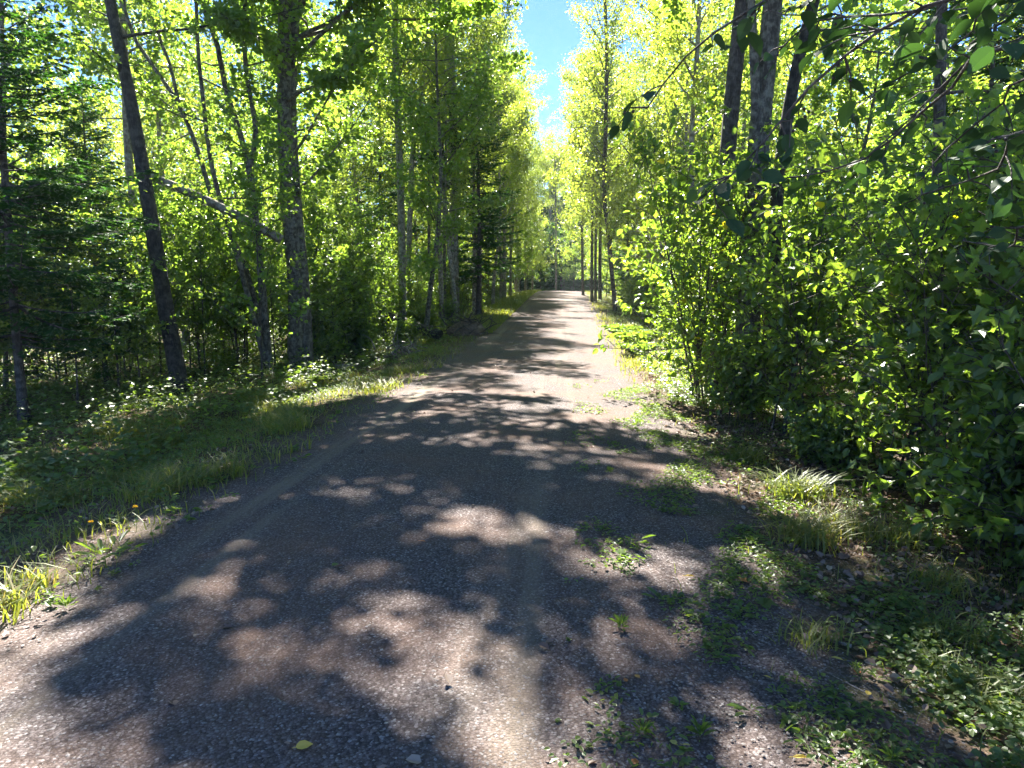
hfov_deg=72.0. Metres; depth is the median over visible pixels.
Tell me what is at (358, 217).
sapling
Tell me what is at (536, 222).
aspen tree
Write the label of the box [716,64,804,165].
maple tree
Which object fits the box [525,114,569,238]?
aspen tree
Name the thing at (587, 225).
aspen tree
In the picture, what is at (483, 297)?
bush
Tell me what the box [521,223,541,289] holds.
sapling
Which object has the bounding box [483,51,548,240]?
aspen tree
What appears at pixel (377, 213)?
sapling
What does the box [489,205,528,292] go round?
fir tree
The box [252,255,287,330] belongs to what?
sapling
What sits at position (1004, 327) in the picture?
broadleaf shrub
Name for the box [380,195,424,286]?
sapling
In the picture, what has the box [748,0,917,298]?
aspen tree
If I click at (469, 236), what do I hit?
aspen tree
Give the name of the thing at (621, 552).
weed
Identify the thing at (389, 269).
sapling
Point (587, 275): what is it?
sapling
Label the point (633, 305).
bush
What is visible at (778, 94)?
aspen tree
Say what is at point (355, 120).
aspen tree
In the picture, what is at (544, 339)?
path
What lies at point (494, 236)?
fir tree
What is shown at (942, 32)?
short trunk tree
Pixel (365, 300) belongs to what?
broadleaf shrub
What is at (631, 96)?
aspen tree
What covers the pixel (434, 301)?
bush
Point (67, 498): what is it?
grass tuft
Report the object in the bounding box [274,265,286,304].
sapling
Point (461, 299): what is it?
broadleaf shrub
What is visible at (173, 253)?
sapling
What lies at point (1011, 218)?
broadleaf shrub
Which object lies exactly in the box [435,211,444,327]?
dead snag
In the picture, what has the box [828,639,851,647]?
twig
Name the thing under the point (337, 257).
sapling
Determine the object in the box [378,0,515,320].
aspen tree
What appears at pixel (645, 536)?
weed
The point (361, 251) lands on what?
sapling
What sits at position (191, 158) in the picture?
sapling
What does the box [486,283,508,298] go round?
bush
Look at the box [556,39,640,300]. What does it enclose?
aspen tree
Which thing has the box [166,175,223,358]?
sapling
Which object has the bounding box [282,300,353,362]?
bush
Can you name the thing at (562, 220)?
fir tree
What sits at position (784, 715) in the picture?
weed
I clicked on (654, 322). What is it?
broadleaf shrub
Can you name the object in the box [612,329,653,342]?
fern
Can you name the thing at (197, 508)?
weed
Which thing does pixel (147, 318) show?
sapling
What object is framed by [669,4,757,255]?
aspen tree
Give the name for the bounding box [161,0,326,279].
maple tree
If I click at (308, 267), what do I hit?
sapling
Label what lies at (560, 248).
sapling
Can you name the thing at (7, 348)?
sapling
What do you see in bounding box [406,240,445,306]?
sapling
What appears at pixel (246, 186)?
sapling
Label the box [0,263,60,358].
sapling
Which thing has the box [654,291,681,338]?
bush
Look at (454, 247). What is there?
aspen tree
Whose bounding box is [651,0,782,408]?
forked tree
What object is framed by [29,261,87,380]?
sapling
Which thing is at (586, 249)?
sapling
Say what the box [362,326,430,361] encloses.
brush pile
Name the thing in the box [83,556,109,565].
weed
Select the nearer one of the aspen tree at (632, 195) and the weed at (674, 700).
the weed at (674, 700)
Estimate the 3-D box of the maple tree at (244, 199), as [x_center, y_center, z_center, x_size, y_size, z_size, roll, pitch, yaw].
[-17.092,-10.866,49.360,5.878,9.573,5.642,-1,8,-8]
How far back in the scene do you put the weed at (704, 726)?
2.54 m
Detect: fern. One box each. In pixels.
[309,374,341,382]
[600,324,642,332]
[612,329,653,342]
[615,342,667,355]
[618,328,664,340]
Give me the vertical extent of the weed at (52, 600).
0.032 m
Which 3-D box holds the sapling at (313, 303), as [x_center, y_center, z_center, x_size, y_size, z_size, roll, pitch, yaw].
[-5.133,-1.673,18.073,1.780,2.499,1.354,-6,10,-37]
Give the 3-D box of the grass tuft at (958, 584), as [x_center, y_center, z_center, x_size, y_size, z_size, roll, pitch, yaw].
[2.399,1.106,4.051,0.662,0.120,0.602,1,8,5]
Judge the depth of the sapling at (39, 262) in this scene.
16.27 m
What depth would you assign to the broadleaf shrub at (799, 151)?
11.64 m
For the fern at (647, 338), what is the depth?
20.62 m
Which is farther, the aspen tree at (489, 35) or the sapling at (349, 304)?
the aspen tree at (489, 35)
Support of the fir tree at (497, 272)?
on the ground at (748, 727)
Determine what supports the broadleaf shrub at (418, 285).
on the ground at (748, 727)
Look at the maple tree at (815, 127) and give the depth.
15.38 m
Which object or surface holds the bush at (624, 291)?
on the ground at (748, 727)
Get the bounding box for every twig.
[779,592,829,611]
[827,672,864,692]
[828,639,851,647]
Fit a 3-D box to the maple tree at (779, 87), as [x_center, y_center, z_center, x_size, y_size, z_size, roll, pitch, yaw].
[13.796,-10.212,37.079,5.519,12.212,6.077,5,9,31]
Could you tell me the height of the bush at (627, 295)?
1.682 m
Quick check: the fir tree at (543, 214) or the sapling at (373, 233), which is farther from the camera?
the fir tree at (543, 214)
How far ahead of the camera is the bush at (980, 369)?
4.68 m
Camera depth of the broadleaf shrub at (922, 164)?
8.88 m
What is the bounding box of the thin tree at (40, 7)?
[0,0,81,393]
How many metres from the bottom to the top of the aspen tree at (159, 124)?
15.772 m
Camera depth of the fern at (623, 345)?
16.69 m
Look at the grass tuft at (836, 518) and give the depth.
4.89 m
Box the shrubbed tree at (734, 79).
[703,0,746,396]
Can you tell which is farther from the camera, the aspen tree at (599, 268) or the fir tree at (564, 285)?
the fir tree at (564, 285)
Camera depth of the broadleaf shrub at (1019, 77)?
7.25 m
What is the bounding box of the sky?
[0,0,1023,284]
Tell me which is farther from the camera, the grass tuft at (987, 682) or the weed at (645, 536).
the weed at (645, 536)
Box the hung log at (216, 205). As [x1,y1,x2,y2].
[152,174,283,243]
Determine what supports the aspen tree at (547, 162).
on the ground at (748, 727)
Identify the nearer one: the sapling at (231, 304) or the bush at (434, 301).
the sapling at (231, 304)
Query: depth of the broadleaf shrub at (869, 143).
10.80 m
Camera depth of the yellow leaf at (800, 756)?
2.45 m
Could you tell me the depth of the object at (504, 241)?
43.13 m
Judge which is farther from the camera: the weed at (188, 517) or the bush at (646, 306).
the bush at (646, 306)
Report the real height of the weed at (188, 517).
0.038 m
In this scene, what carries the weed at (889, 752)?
on the ground at (748, 727)
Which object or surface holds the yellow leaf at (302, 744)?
on the path
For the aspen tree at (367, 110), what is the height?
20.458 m
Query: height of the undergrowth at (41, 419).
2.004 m
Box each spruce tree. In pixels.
[0,0,157,424]
[22,80,160,388]
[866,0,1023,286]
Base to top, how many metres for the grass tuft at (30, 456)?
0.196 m
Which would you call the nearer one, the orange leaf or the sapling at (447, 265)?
the orange leaf
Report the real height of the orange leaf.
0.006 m
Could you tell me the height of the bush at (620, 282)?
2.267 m
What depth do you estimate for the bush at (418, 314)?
24.61 m
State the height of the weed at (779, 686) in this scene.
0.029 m
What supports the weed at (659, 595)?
on the path
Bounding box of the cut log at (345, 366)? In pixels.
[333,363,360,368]
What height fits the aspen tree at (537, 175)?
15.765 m
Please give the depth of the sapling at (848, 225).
23.89 m
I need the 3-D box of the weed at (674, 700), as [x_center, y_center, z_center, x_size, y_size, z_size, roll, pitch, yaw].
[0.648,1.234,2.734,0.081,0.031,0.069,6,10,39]
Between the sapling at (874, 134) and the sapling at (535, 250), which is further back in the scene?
the sapling at (535, 250)
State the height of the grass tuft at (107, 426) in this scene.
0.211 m
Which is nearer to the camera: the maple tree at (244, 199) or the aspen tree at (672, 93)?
the aspen tree at (672, 93)
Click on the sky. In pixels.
(545, 26)
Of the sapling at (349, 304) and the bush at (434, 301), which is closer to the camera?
the sapling at (349, 304)
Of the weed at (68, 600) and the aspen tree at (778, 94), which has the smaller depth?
the weed at (68, 600)
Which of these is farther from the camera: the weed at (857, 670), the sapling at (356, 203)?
the sapling at (356, 203)
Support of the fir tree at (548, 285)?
on the ground at (748, 727)
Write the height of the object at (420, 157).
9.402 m
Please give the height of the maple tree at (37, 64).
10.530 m
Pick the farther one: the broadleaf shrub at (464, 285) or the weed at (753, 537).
the broadleaf shrub at (464, 285)
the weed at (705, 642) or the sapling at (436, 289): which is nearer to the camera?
the weed at (705, 642)
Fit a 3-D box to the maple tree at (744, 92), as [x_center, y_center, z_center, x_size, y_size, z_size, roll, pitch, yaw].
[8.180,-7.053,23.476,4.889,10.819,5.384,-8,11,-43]
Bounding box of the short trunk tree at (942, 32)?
[823,0,1023,434]
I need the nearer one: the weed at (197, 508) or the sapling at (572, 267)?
the weed at (197, 508)
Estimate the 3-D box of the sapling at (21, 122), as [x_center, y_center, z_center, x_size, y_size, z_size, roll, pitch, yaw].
[-9.260,-2.674,14.785,2.190,5.645,2.501,-2,8,-12]
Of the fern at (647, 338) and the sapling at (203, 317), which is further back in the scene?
the fern at (647, 338)
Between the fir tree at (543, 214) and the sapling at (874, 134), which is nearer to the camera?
the sapling at (874, 134)
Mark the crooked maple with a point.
(195, 57)
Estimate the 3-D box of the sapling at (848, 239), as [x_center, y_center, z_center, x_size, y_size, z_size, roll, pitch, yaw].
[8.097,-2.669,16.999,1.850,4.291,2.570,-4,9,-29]
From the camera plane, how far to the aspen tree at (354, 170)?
29.85 m
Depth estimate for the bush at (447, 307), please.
27.33 m
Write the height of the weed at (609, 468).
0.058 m
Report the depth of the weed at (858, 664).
3.07 m
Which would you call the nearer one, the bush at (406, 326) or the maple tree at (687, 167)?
the bush at (406, 326)
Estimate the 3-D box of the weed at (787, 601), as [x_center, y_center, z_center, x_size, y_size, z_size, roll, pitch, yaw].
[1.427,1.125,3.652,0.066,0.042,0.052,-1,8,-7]
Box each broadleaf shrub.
[52,252,164,383]
[184,209,280,362]
[266,267,339,363]
[334,258,388,352]
[368,257,407,335]
[406,262,440,317]
[434,277,472,315]
[447,245,487,313]
[592,85,806,404]
[650,201,798,364]
[653,254,737,350]
[699,135,861,396]
[714,134,902,433]
[783,87,1023,485]
[804,55,1023,515]
[818,61,1023,421]
[855,86,1023,329]
[925,74,1023,343]
[928,104,1023,544]
[946,1,1023,357]
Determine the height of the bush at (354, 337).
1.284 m
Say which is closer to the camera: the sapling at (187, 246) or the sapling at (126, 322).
the sapling at (126, 322)
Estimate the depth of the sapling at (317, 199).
19.35 m
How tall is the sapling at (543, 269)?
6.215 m
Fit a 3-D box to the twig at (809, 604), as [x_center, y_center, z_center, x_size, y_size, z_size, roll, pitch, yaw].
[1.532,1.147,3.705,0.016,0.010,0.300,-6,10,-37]
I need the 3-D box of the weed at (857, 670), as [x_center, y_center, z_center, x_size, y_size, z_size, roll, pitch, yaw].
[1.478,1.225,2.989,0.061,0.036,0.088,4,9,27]
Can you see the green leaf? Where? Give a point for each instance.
(768, 602)
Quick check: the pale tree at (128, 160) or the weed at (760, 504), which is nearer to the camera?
the weed at (760, 504)
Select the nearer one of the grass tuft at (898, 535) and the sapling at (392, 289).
the grass tuft at (898, 535)
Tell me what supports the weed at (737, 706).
on the ground at (748, 727)
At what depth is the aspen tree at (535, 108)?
48.28 m
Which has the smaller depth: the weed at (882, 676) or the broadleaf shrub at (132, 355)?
the weed at (882, 676)
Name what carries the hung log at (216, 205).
on the crooked maple
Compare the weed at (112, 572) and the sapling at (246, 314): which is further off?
the sapling at (246, 314)
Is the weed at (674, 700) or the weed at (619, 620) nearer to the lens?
the weed at (674, 700)
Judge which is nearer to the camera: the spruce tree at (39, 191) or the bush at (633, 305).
the spruce tree at (39, 191)
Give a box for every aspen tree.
[54,0,173,223]
[79,0,242,349]
[228,1,329,271]
[306,0,406,261]
[315,11,377,242]
[338,0,471,317]
[353,38,417,252]
[358,2,460,281]
[362,0,484,315]
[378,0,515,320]
[391,0,520,315]
[403,64,500,269]
[404,32,461,258]
[419,0,531,314]
[447,4,527,251]
[470,8,552,303]
[483,44,537,296]
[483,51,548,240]
[497,147,542,290]
[500,34,552,294]
[502,132,553,290]
[506,90,547,291]
[506,99,551,292]
[513,140,554,289]
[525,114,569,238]
[526,146,573,290]
[532,136,563,206]
[541,30,630,301]
[544,53,618,294]
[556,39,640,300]
[557,0,656,311]
[557,40,644,301]
[578,150,597,274]
[597,0,694,276]
[599,50,680,269]
[600,0,742,292]
[602,68,647,268]
[614,0,782,246]
[627,0,733,288]
[648,24,716,248]
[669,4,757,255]
[688,0,810,201]
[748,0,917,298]
[965,3,1023,120]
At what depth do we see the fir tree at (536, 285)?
72.34 m
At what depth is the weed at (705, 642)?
3.19 m
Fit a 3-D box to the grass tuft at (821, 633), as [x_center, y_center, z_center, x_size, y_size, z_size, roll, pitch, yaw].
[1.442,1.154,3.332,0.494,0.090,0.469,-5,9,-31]
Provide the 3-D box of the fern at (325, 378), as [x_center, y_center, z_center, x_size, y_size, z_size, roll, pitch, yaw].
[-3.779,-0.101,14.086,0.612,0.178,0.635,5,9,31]
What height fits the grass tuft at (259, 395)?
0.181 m
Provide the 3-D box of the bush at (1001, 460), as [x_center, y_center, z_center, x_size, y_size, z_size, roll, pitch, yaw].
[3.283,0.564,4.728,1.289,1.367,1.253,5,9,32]
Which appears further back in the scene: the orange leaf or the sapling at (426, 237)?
the sapling at (426, 237)
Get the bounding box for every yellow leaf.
[293,740,312,748]
[793,754,805,757]
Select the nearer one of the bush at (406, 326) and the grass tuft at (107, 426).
the grass tuft at (107, 426)
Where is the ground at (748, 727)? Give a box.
[0,291,1023,767]
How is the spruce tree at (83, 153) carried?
on the ground at (748, 727)
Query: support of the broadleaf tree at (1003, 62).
on the ground at (748, 727)
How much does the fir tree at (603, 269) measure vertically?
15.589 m
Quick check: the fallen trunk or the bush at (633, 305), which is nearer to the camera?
the fallen trunk
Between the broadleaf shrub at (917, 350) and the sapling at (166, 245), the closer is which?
the broadleaf shrub at (917, 350)
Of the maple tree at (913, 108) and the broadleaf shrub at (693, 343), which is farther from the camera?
the maple tree at (913, 108)
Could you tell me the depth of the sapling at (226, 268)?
16.98 m
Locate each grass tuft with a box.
[0,471,114,512]
[1,446,79,474]
[63,413,153,440]
[233,391,277,398]
[695,440,785,465]
[741,465,865,503]
[742,495,880,556]
[762,607,881,659]
[777,495,906,542]
[852,512,947,552]
[861,637,1023,725]
[873,584,1005,658]
[876,553,996,605]
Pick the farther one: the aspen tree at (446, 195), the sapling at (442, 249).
the sapling at (442, 249)
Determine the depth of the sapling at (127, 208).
13.12 m
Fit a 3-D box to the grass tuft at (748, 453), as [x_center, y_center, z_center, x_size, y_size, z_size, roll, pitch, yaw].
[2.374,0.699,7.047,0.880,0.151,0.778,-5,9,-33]
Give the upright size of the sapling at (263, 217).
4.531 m
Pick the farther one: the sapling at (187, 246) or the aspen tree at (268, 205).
the aspen tree at (268, 205)
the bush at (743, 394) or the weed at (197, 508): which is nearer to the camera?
the weed at (197, 508)
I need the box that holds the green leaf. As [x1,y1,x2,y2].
[755,596,777,607]
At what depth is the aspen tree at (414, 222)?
38.87 m
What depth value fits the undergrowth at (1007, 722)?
3.46 m
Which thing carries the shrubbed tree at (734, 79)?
on the ground at (748, 727)
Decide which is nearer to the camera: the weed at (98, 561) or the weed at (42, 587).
the weed at (42, 587)
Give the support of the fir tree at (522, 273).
on the ground at (748, 727)
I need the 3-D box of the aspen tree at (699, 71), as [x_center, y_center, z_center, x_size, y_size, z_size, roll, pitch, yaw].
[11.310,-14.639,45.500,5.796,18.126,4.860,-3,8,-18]
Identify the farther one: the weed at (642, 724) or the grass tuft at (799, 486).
the grass tuft at (799, 486)
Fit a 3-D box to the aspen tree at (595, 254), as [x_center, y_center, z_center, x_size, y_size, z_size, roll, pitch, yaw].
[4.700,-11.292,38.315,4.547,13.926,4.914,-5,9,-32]
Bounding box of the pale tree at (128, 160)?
[29,0,201,358]
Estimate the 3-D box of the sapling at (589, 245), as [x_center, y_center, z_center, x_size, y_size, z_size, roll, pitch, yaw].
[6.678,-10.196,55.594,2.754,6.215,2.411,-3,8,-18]
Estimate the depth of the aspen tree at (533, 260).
56.38 m
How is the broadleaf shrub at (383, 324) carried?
on the ground at (748, 727)
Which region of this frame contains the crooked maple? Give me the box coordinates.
[71,0,330,372]
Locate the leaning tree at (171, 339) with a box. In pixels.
[42,0,327,395]
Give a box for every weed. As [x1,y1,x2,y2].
[29,583,54,594]
[41,591,58,598]
[44,597,58,603]
[54,593,78,609]
[69,538,130,560]
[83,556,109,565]
[95,530,134,551]
[107,567,120,575]
[120,543,147,551]
[162,503,181,514]
[183,514,194,521]
[193,505,211,511]
[606,466,614,471]
[609,614,628,631]
[615,548,632,558]
[624,533,654,542]
[629,542,650,551]
[630,718,654,737]
[642,587,669,602]
[668,696,689,709]
[685,714,715,741]
[702,640,715,649]
[713,645,739,657]
[727,702,763,716]
[747,535,758,541]
[755,500,766,508]
[764,684,782,694]
[781,597,792,604]
[781,713,798,723]
[848,660,861,669]
[853,664,867,679]
[867,668,891,682]
[879,744,904,766]
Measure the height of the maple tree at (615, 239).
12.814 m
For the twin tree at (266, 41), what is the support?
on the ground at (748, 727)
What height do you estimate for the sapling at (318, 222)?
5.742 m
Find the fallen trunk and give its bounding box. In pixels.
[375,309,442,340]
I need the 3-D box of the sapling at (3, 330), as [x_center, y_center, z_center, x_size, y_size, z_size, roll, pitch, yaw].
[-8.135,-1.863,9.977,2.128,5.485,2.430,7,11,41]
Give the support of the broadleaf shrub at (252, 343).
on the ground at (748, 727)
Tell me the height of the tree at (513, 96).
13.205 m
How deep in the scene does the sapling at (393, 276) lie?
26.22 m
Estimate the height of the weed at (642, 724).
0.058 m
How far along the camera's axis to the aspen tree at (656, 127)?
26.51 m
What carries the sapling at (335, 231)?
on the ground at (748, 727)
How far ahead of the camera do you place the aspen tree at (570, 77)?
37.15 m
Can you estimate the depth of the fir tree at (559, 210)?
85.47 m
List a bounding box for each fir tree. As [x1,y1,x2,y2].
[318,115,375,253]
[333,34,427,263]
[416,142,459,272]
[419,32,523,315]
[462,83,522,295]
[463,158,512,284]
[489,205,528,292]
[506,168,536,290]
[522,198,554,289]
[522,218,558,290]
[534,221,568,290]
[542,226,579,290]
[545,185,560,238]
[549,220,588,290]
[552,193,568,275]
[558,171,597,288]
[564,218,597,290]
[589,214,614,289]
[597,163,658,302]
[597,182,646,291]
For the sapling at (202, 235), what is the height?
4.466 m
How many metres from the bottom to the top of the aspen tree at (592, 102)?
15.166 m
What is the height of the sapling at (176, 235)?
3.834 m
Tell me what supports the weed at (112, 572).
on the ground at (748, 727)
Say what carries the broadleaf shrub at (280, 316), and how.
on the ground at (748, 727)
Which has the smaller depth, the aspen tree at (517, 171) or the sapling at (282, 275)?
the sapling at (282, 275)
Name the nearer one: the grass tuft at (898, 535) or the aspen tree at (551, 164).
the grass tuft at (898, 535)
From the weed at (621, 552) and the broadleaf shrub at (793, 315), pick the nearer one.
the weed at (621, 552)
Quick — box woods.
[0,0,1023,310]
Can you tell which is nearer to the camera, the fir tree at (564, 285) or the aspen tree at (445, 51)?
the aspen tree at (445, 51)
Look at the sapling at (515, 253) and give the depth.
45.38 m
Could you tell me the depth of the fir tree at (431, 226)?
43.60 m
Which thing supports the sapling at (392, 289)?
on the ground at (748, 727)
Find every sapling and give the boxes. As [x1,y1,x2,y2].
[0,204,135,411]
[0,228,56,377]
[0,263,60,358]
[0,317,39,362]
[6,106,109,383]
[11,208,78,373]
[18,280,77,383]
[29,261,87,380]
[31,175,184,390]
[87,198,189,375]
[87,264,157,382]
[92,173,159,365]
[92,272,160,387]
[112,182,188,379]
[124,144,213,327]
[133,196,209,326]
[144,183,240,371]
[149,213,240,372]
[154,181,231,375]
[157,168,215,343]
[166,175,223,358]
[170,89,323,378]
[185,155,253,355]
[194,200,277,366]
[203,196,279,364]
[203,208,281,362]
[238,176,324,365]
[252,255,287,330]
[263,151,333,321]
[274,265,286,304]
[274,271,340,331]
[281,254,324,312]
[300,152,373,301]
[305,200,366,303]
[307,244,374,362]
[312,182,384,309]
[318,248,376,317]
[325,181,385,310]
[330,207,384,314]
[346,181,403,324]
[349,269,391,322]
[353,204,394,274]
[366,212,415,336]
[368,254,417,331]
[375,270,404,334]
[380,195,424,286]
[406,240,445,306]
[406,265,451,309]
[413,203,461,285]
[420,205,465,287]
[432,258,449,298]
[497,229,526,281]
[507,207,536,279]
[513,215,543,289]
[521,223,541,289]
[528,229,549,288]
[550,226,576,280]
[558,238,584,290]
[574,230,598,290]
[577,220,608,279]
[577,233,616,280]
[593,217,622,295]
[820,202,863,281]
[822,194,880,317]
[845,127,929,297]
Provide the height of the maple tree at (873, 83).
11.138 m
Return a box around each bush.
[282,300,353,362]
[328,314,380,355]
[381,316,425,345]
[403,304,446,335]
[407,293,440,325]
[434,299,458,324]
[469,284,487,302]
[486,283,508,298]
[604,282,618,293]
[615,267,642,296]
[619,276,642,302]
[624,281,635,303]
[625,270,657,308]
[627,291,645,316]
[634,288,665,319]
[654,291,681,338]
[681,325,799,423]
[776,399,883,473]
[885,311,1023,556]
[893,377,1023,566]
[1003,489,1023,592]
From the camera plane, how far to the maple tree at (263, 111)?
23.47 m
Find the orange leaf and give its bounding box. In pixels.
[631,758,638,763]
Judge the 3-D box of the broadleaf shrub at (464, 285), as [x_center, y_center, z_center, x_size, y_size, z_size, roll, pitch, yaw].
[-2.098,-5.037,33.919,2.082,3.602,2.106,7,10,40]
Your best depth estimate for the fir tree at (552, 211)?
88.93 m
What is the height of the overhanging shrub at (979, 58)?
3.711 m
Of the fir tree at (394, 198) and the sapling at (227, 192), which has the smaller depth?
the sapling at (227, 192)
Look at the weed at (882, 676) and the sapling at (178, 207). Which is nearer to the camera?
the weed at (882, 676)
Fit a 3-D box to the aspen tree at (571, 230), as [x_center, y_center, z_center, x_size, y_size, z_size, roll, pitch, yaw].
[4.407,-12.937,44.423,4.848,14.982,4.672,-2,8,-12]
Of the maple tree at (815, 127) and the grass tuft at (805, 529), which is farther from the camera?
the maple tree at (815, 127)
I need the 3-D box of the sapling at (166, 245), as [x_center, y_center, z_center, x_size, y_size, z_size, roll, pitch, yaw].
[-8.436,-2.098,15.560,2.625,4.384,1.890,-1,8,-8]
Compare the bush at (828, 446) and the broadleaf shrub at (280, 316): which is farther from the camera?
the broadleaf shrub at (280, 316)
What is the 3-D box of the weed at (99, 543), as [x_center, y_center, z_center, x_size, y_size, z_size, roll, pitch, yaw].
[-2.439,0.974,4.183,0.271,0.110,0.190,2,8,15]
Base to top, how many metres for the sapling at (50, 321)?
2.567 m
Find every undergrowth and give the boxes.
[0,292,504,606]
[544,290,1023,767]
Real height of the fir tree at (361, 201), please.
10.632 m
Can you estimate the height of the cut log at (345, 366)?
0.138 m
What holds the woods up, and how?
on the ground at (748, 727)
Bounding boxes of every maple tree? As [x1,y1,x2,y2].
[0,0,126,361]
[143,56,259,225]
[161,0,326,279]
[173,0,391,255]
[229,166,282,277]
[319,0,536,336]
[578,149,641,268]
[654,95,746,265]
[670,0,842,258]
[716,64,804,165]
[736,0,1019,361]
[737,77,826,192]
[826,43,950,236]
[842,0,1023,246]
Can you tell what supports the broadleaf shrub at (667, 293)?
on the ground at (748, 727)
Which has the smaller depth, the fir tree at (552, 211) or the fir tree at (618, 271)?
the fir tree at (618, 271)
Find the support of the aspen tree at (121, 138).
on the ground at (748, 727)
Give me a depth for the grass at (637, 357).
5.72 m
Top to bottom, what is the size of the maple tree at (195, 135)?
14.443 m
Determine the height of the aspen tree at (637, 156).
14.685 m
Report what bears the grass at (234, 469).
on the ground at (748, 727)
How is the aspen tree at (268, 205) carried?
on the ground at (748, 727)
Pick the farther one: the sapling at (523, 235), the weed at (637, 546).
the sapling at (523, 235)
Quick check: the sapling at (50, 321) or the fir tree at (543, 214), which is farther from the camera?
the fir tree at (543, 214)
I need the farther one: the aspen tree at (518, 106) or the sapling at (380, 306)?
the aspen tree at (518, 106)
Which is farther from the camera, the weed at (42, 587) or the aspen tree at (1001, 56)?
the aspen tree at (1001, 56)
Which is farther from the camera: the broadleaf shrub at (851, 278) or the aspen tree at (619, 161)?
the aspen tree at (619, 161)
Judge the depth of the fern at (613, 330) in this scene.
21.82 m
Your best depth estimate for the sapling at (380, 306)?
20.73 m
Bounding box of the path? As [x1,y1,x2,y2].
[0,291,707,767]
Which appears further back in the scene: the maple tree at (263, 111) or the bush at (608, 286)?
the bush at (608, 286)
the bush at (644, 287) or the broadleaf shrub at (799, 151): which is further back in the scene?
the bush at (644, 287)
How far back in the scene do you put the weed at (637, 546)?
4.33 m
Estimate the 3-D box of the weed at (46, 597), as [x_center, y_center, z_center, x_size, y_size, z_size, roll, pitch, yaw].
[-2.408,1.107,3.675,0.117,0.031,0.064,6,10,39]
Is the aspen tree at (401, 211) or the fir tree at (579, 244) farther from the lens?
the fir tree at (579, 244)
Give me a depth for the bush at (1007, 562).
4.01 m
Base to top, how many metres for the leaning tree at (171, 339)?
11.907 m
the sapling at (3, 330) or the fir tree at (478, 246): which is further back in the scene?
the fir tree at (478, 246)
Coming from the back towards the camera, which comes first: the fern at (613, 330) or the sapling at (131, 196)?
the fern at (613, 330)
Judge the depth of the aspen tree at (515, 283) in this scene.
61.84 m
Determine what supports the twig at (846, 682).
on the ground at (748, 727)
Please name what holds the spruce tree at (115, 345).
on the ground at (748, 727)
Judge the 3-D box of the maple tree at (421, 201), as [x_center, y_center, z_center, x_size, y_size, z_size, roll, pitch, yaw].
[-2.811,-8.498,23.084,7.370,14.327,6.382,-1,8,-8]
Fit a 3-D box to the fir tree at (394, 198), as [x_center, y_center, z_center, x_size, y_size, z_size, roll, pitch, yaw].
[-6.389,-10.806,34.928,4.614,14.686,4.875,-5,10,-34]
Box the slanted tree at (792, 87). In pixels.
[755,0,977,409]
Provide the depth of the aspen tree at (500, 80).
30.42 m
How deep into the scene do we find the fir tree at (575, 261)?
69.32 m
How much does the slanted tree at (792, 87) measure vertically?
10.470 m
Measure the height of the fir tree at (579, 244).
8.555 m
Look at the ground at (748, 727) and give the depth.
4.32 m
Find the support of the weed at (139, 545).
on the ground at (748, 727)
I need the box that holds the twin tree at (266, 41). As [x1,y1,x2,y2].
[195,0,505,370]
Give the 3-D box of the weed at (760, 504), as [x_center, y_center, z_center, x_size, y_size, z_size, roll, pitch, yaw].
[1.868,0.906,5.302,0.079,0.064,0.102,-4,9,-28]
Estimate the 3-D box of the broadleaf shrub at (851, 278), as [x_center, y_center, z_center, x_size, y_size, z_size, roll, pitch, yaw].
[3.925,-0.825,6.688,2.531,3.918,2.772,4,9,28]
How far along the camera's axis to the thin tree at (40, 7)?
12.93 m
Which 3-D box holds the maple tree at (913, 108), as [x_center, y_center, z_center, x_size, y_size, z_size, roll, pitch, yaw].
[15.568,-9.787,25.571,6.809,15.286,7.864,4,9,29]
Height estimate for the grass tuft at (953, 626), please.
0.120 m
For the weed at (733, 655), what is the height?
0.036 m
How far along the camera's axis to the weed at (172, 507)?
5.09 m
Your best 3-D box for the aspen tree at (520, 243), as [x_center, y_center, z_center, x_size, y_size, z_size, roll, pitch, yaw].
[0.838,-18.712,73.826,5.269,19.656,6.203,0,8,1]
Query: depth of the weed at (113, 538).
4.40 m
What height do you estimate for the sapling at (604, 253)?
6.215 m
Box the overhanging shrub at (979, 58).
[609,0,1023,263]
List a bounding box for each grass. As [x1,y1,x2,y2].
[0,289,541,624]
[584,290,1023,767]

